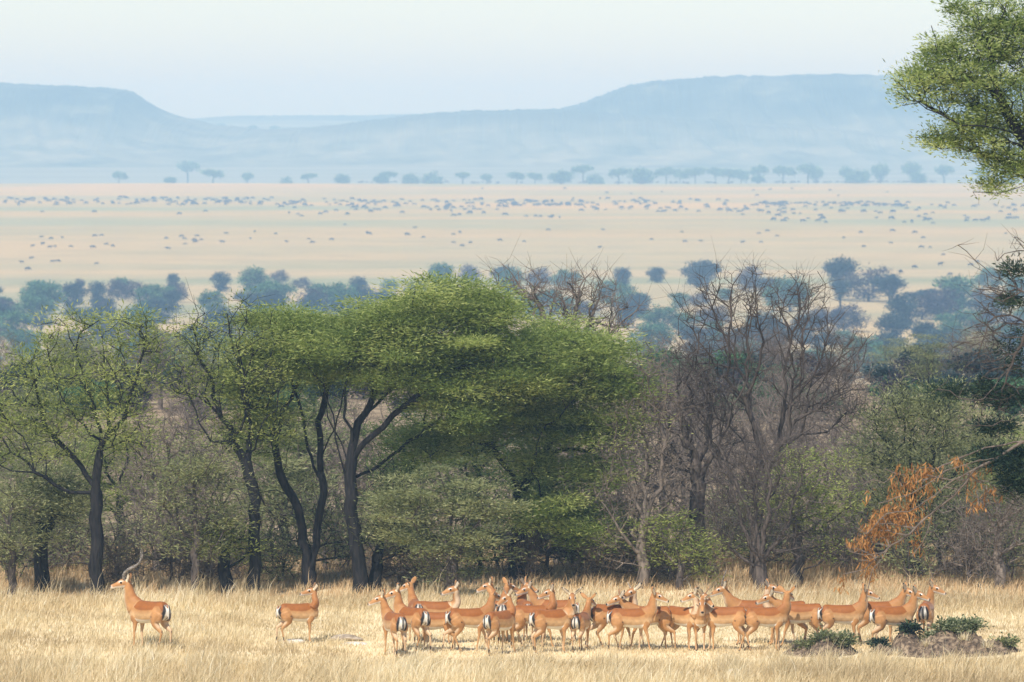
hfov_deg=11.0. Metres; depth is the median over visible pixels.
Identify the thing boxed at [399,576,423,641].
impala
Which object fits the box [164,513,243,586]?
thorn scrub
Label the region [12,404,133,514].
bare tree
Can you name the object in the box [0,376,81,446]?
thorn tree
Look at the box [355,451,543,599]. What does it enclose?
thorn tree
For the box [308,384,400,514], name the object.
bare tree
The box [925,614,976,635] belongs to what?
shrub
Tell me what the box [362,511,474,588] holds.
thorn scrub
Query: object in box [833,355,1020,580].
thorn tree
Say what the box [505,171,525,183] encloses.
umbrella acacia
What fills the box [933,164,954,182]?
umbrella acacia
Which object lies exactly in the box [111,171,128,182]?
umbrella acacia
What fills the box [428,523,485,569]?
thorn scrub
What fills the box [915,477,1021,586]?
thorn scrub
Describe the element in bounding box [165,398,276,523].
bare tree
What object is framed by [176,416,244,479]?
bare tree
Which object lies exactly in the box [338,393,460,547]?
thorn tree
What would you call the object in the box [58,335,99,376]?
bare tree
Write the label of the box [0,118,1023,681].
ground
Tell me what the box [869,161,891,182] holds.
round acacia
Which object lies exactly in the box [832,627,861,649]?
shrub
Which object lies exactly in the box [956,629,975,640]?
straw tuft
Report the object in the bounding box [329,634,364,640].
rock
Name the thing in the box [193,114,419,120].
hill
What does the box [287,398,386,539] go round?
bare tree
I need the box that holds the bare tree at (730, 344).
[710,330,756,362]
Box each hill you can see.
[0,82,265,165]
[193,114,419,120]
[200,108,1022,167]
[558,73,1023,141]
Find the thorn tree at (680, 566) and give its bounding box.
[614,495,746,589]
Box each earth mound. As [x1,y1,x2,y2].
[781,638,856,656]
[871,627,1019,658]
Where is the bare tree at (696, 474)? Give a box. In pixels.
[634,326,768,574]
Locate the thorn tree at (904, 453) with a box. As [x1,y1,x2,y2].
[865,436,953,484]
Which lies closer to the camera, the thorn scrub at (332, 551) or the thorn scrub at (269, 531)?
the thorn scrub at (269, 531)
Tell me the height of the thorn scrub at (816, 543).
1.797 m
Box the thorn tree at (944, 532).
[869,429,1017,558]
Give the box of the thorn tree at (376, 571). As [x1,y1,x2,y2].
[334,456,434,591]
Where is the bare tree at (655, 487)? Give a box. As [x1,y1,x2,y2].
[606,360,733,553]
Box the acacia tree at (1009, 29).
[833,0,1023,601]
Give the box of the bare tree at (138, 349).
[118,320,170,375]
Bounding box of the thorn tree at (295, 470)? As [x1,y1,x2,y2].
[201,399,377,554]
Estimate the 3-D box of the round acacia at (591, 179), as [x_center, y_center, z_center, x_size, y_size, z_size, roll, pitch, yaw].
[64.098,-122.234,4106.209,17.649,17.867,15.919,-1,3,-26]
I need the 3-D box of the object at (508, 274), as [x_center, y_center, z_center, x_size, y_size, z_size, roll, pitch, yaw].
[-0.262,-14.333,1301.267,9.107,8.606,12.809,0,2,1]
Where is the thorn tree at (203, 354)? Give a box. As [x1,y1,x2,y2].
[163,341,233,392]
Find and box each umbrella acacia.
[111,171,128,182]
[176,159,199,182]
[198,168,224,182]
[241,172,253,182]
[300,172,317,182]
[379,171,397,183]
[454,171,470,183]
[479,173,492,183]
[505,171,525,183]
[526,171,542,181]
[570,164,593,183]
[608,167,632,183]
[654,166,676,183]
[672,168,688,183]
[683,166,708,183]
[707,166,722,183]
[717,168,737,183]
[734,168,749,183]
[749,164,769,183]
[771,165,796,183]
[796,162,819,182]
[809,166,823,182]
[838,166,852,179]
[900,160,923,182]
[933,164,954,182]
[971,168,987,180]
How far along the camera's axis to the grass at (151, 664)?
99.34 m
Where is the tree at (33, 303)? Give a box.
[8,294,59,318]
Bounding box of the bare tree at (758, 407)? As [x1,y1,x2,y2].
[728,363,787,444]
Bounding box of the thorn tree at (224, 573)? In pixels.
[169,501,281,596]
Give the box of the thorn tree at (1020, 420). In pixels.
[937,408,1023,527]
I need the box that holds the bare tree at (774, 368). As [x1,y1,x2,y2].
[753,336,824,415]
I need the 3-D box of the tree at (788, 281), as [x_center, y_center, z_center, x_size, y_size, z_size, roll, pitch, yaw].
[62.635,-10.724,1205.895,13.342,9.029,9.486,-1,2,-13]
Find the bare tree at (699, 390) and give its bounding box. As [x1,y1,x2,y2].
[656,350,736,450]
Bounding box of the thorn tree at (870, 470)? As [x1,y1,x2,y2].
[811,425,959,533]
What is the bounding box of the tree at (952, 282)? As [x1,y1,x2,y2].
[930,273,982,311]
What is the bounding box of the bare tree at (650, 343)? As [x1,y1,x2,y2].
[636,328,667,361]
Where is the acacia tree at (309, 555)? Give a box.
[165,296,395,590]
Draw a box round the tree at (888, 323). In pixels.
[873,311,911,341]
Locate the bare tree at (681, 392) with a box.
[649,361,719,427]
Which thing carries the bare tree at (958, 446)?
on the ground at (150, 246)
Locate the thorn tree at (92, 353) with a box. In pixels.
[60,344,114,374]
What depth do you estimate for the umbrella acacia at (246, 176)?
4076.60 m
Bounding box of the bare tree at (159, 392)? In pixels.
[123,325,191,409]
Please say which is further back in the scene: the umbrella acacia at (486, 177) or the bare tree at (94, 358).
the umbrella acacia at (486, 177)
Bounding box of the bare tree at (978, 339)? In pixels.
[949,324,1006,373]
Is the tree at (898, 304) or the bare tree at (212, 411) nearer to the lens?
the bare tree at (212, 411)
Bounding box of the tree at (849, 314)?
[820,302,873,331]
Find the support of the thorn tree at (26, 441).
on the ground at (150, 246)
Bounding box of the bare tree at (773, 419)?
[697,357,848,537]
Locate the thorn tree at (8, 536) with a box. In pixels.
[0,467,61,599]
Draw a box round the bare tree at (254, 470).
[208,410,292,506]
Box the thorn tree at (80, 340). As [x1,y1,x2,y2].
[27,329,100,376]
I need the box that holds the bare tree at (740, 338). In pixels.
[718,330,755,354]
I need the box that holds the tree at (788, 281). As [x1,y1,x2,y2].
[761,275,816,311]
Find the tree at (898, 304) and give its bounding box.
[881,292,920,328]
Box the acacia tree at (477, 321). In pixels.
[246,266,613,593]
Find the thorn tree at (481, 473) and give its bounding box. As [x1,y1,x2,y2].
[405,389,530,524]
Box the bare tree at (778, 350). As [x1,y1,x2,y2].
[753,330,806,380]
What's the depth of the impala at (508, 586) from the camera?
102.21 m
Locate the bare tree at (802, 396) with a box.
[771,364,842,454]
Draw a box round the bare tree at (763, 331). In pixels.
[749,322,786,363]
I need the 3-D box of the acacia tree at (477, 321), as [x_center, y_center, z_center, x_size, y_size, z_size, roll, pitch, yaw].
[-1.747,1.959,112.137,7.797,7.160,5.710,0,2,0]
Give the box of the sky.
[0,0,1023,117]
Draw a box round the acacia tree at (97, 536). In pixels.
[0,294,190,597]
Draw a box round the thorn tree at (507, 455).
[481,426,597,552]
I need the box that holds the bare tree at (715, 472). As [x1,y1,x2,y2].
[680,402,774,551]
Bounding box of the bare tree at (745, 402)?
[656,237,877,580]
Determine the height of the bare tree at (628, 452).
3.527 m
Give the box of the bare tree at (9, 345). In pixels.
[0,330,31,370]
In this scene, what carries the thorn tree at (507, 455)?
on the ground at (150, 246)
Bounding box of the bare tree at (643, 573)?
[581,337,710,587]
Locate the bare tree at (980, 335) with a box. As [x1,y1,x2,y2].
[948,317,1012,370]
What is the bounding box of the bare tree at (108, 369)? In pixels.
[84,344,134,411]
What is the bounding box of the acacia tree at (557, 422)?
[359,302,699,584]
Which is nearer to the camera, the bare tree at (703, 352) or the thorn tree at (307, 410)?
the thorn tree at (307, 410)
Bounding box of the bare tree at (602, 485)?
[557,406,639,547]
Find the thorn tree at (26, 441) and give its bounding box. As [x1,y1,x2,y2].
[0,411,66,491]
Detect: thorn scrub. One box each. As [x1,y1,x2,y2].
[0,493,63,582]
[0,513,67,571]
[7,476,106,568]
[31,495,115,567]
[48,495,167,578]
[68,519,154,590]
[89,505,184,565]
[124,488,205,580]
[164,505,248,586]
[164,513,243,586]
[188,502,282,576]
[224,500,300,574]
[235,468,374,577]
[242,534,325,587]
[272,471,376,569]
[320,512,379,565]
[328,508,419,570]
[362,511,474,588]
[363,541,434,584]
[422,479,535,575]
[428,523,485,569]
[454,493,548,569]
[488,523,568,582]
[496,477,597,571]
[525,490,634,570]
[534,510,606,567]
[556,516,636,584]
[578,485,677,569]
[614,507,694,581]
[628,509,733,584]
[664,484,750,562]
[684,462,772,560]
[707,499,807,569]
[711,489,831,561]
[737,498,855,569]
[773,504,859,567]
[814,518,884,571]
[823,462,905,563]
[849,487,954,584]
[855,516,931,565]
[888,477,995,568]
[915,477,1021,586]
[946,508,1023,566]
[975,489,1023,579]
[987,487,1023,560]
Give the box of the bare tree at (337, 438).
[308,395,358,479]
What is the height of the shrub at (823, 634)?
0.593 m
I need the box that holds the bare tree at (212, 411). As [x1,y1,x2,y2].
[159,354,238,427]
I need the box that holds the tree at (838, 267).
[819,254,861,299]
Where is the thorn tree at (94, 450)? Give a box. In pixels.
[47,426,140,474]
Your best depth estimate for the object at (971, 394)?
185.41 m
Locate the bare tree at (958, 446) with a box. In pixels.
[912,401,997,523]
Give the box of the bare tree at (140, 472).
[96,416,198,523]
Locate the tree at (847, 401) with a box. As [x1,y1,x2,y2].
[793,357,917,530]
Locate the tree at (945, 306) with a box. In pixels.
[916,283,967,319]
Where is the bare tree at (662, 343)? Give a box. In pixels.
[638,329,708,406]
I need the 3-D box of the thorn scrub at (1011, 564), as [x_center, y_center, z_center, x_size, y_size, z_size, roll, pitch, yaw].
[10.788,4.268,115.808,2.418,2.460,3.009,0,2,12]
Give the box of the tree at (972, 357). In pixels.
[943,347,1023,380]
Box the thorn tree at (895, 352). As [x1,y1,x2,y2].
[855,336,918,371]
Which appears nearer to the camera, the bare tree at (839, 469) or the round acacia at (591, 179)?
the bare tree at (839, 469)
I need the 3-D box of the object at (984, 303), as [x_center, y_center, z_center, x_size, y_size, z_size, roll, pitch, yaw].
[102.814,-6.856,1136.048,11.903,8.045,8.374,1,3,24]
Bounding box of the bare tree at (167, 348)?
[136,328,187,373]
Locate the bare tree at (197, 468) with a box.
[150,435,230,514]
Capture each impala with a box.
[110,548,171,649]
[276,582,318,643]
[367,588,407,657]
[385,582,431,652]
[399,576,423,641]
[417,579,460,642]
[420,612,455,650]
[442,586,501,651]
[476,576,501,641]
[482,587,515,655]
[495,577,519,643]
[510,582,556,647]
[515,579,579,641]
[516,576,538,641]
[529,586,582,653]
[569,592,595,652]
[585,581,641,647]
[606,586,668,650]
[606,589,676,649]
[663,585,698,650]
[687,592,712,650]
[697,586,748,650]
[709,570,773,644]
[743,585,795,650]
[755,587,826,645]
[762,578,808,645]
[817,582,879,646]
[857,581,912,643]
[869,584,929,638]
[916,578,945,639]
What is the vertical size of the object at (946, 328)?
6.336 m
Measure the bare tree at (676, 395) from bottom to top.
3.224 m
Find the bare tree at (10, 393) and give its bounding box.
[0,368,24,429]
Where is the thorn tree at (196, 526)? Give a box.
[124,430,267,594]
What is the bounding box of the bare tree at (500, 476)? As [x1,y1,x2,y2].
[463,429,554,501]
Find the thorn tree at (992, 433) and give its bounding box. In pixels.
[949,410,1023,456]
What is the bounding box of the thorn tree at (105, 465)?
[40,409,196,543]
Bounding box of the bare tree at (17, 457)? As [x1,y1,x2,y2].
[0,415,59,530]
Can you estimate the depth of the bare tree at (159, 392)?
186.41 m
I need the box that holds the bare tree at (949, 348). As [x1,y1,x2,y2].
[928,330,989,378]
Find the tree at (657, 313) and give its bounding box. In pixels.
[637,303,689,332]
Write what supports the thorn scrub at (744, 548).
on the ground at (150, 246)
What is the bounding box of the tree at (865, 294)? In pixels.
[833,262,909,301]
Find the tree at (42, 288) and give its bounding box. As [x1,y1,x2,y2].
[18,280,68,313]
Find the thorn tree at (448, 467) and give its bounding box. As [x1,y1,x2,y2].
[400,440,482,481]
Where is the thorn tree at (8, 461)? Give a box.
[0,428,27,524]
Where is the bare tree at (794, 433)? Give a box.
[752,395,827,479]
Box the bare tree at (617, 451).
[596,405,644,476]
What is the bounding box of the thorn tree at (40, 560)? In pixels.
[0,462,120,594]
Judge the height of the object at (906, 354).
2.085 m
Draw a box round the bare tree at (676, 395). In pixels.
[642,354,726,450]
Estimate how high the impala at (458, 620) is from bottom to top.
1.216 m
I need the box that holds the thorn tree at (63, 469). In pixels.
[0,432,127,558]
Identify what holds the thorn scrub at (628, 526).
on the ground at (150, 246)
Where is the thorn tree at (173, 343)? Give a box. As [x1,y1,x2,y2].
[153,330,211,364]
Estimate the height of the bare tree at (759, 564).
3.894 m
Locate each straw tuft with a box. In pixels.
[888,646,902,654]
[918,636,935,646]
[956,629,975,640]
[980,639,994,647]
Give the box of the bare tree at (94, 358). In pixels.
[78,339,108,377]
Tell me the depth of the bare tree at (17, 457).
126.19 m
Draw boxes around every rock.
[276,639,304,642]
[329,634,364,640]
[347,642,366,644]
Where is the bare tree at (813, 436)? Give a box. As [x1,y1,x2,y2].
[764,378,860,516]
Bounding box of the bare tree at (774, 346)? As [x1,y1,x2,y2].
[755,323,793,367]
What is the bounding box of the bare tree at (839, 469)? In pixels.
[794,394,895,549]
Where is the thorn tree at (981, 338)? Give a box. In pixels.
[942,327,1011,375]
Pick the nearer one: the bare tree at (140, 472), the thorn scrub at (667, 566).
the thorn scrub at (667, 566)
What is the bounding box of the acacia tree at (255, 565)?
[148,282,318,595]
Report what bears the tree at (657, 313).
on the ground at (150, 246)
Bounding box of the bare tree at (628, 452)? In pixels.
[578,409,676,523]
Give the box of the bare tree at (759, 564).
[664,415,831,589]
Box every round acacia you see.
[163,176,177,182]
[269,125,279,128]
[280,175,293,182]
[333,173,350,182]
[372,173,389,183]
[400,172,420,183]
[420,171,444,183]
[547,169,577,183]
[584,172,604,183]
[626,165,657,183]
[750,175,765,183]
[845,168,869,182]
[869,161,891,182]
[909,171,927,182]
[1000,173,1017,182]
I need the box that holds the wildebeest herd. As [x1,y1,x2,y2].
[3,180,1023,222]
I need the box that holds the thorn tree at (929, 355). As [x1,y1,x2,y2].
[897,331,965,387]
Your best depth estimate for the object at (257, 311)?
1031.53 m
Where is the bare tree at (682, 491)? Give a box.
[648,392,729,520]
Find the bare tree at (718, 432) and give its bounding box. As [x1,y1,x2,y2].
[675,392,767,481]
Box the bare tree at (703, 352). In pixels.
[681,340,720,363]
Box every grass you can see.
[0,536,1023,607]
[0,559,1023,681]
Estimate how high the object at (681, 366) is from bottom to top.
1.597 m
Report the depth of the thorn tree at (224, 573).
111.84 m
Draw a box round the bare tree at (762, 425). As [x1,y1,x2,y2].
[708,394,799,524]
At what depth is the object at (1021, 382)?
187.93 m
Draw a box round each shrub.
[788,633,815,649]
[805,623,848,643]
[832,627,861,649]
[865,634,891,651]
[890,618,925,634]
[918,625,939,640]
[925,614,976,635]
[952,614,994,632]
[988,629,1023,650]
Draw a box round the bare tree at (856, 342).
[820,325,877,386]
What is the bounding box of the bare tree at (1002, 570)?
[941,464,1023,588]
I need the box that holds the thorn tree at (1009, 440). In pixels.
[961,425,1023,539]
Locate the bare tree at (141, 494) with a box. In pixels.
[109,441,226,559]
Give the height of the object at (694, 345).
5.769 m
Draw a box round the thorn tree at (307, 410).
[264,378,363,517]
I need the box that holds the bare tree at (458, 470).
[395,441,462,510]
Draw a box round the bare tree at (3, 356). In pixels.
[0,337,16,368]
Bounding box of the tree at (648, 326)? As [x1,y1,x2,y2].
[626,319,677,354]
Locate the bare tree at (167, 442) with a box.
[104,387,225,575]
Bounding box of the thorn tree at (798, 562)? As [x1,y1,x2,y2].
[737,428,874,583]
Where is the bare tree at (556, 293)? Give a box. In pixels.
[470,236,666,564]
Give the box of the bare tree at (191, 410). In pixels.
[158,355,227,448]
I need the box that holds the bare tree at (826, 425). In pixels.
[800,350,876,443]

